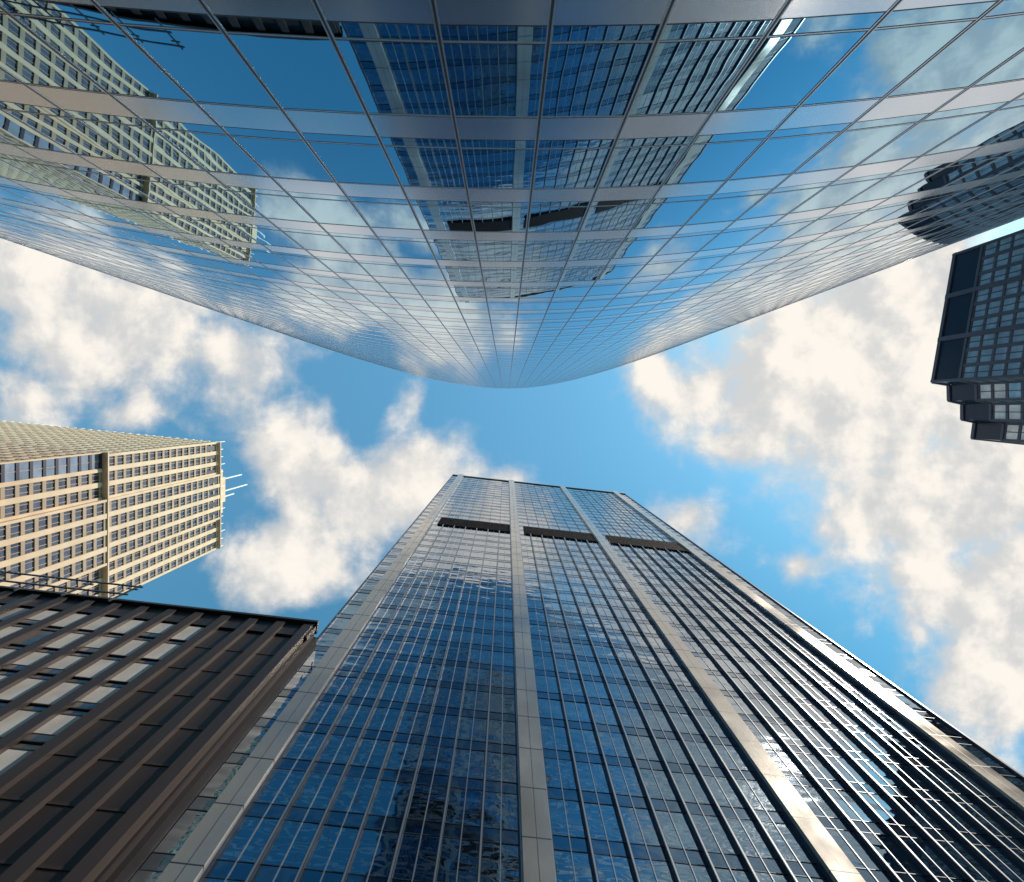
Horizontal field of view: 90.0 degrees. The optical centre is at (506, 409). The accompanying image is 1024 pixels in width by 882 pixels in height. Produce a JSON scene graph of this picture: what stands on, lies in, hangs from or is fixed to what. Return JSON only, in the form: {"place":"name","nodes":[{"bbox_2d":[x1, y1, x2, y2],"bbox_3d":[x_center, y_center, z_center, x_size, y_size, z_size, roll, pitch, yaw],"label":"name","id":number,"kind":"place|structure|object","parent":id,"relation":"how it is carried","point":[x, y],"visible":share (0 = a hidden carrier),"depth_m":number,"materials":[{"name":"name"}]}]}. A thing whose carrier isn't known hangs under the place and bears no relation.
{"place":"outdoors","nodes":[
{"label":"outdoors","id":0,"kind":"place"},
{"bbox_2d":[0,0,1023,388],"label":"curved glass tower","id":1,"kind":"structure","parent":0,"point":[508,194],"depth_m":15.33,"materials":[{"name":"blue glass"}]},
{"bbox_2d":[0,218,1023,775],"label":"sky","id":2,"kind":"structure","parent":0,"point":[809,446],"materials":[{"name":"blue"}]},
{"bbox_2d":[128,474,1023,881],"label":"glass office tower","id":3,"kind":"structure","parent":0,"point":[500,680],"depth_m":40.18,"materials":[{"name":"glass"}]},
{"bbox_3d":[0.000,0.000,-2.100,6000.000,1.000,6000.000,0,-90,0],"label":"ground","id":4,"kind":"structure","parent":0,"visible":0},
{"bbox_2d":[0,421,246,597],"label":"cream stone skyscraper","id":5,"kind":"structure","parent":4,"relation":"on","point":[110,507],"depth_m":162.77,"materials":[{"name":"beige stone"}]},
{"bbox_2d":[5,454,98,481],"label":"bay windows","id":6,"kind":"structure","parent":5,"relation":"in","point":[37,464],"depth_m":137.35,"materials":[{"name":"blue glass"}]},
{"bbox_2d":[0,424,216,597],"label":"windows","id":7,"kind":"structure","parent":5,"relation":"in","point":[61,483],"depth_m":161.02,"materials":[{"name":"grey glass"}]},
{"bbox_2d":[93,633,313,881],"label":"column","id":8,"kind":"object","parent":4,"relation":"on","point":[127,848],"visible":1,"depth_m":29.93,"materials":[{"name":"brown metal"}]},
{"bbox_2d":[0,608,160,741],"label":"dim windows","id":9,"kind":"structure","parent":8,"relation":"attached to","point":[35,637],"depth_m":41.62,"materials":[{"name":"grey glass"}]},
{"bbox_2d":[0,605,203,774],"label":"pale blinds","id":10,"kind":"object","parent":9,"relation":"attached to","point":[55,726],"visible":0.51,"depth_m":39.04,"materials":[{"name":"grey fabric"}]},
{"bbox_2d":[0,624,183,749],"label":"windows","id":11,"kind":"structure","parent":8,"relation":"attached to","point":[24,745],"depth_m":37.62,"materials":[{"name":"black glass"}]},
{"bbox_2d":[0,620,274,871],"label":"sills","id":12,"kind":"structure","parent":8,"relation":"attached to","point":[42,866],"depth_m":34.34,"materials":[{"name":"brown metal"}]},
{"bbox_2d":[0,630,289,881],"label":"dark panels","id":13,"kind":"object","parent":8,"relation":"attached to","point":[77,845],"visible":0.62,"depth_m":30.44,"materials":[{"name":"black metal"}]},
{"bbox_2d":[0,591,312,881],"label":"vertical ribs","id":14,"kind":"object","parent":8,"relation":"attached to","point":[97,858],"visible":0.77,"depth_m":34.21,"materials":[{"name":"dark brown metal"}]},
{"bbox_2d":[0,591,315,640],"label":"parapet","id":15,"kind":"structure","parent":8,"relation":"on","point":[286,630],"depth_m":48.52,"materials":[{"name":"black metal"}]},
{"bbox_2d":[0,570,142,601],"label":"roof gantry","id":16,"kind":"object","parent":15,"relation":"on","point":[2,573],"visible":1,"depth_m":52.09,"materials":[{"name":"black metal"}]},
{"bbox_2d":[0,586,318,633],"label":"parapet cap","id":17,"kind":"object","parent":15,"relation":"on","point":[167,606],"visible":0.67,"depth_m":49.98,"materials":[{"name":"black metal"}]},
{"bbox_2d":[105,637,316,881],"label":"side ribs","id":18,"kind":"object","parent":8,"relation":"attached to","point":[127,868],"visible":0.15,"depth_m":30.78,"materials":[{"name":"brown metal"}]},
{"bbox_2d":[930,229,1023,444],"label":"dark stepped apartment tower","id":19,"kind":"structure","parent":4,"relation":"on","point":[978,369],"depth_m":110.33,"materials":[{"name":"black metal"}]},
{"bbox_2d":[963,232,1023,439],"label":"windows","id":20,"kind":"structure","parent":19,"relation":"in","point":[999,410],"depth_m":107.05,"materials":[{"name":"grey glass"}]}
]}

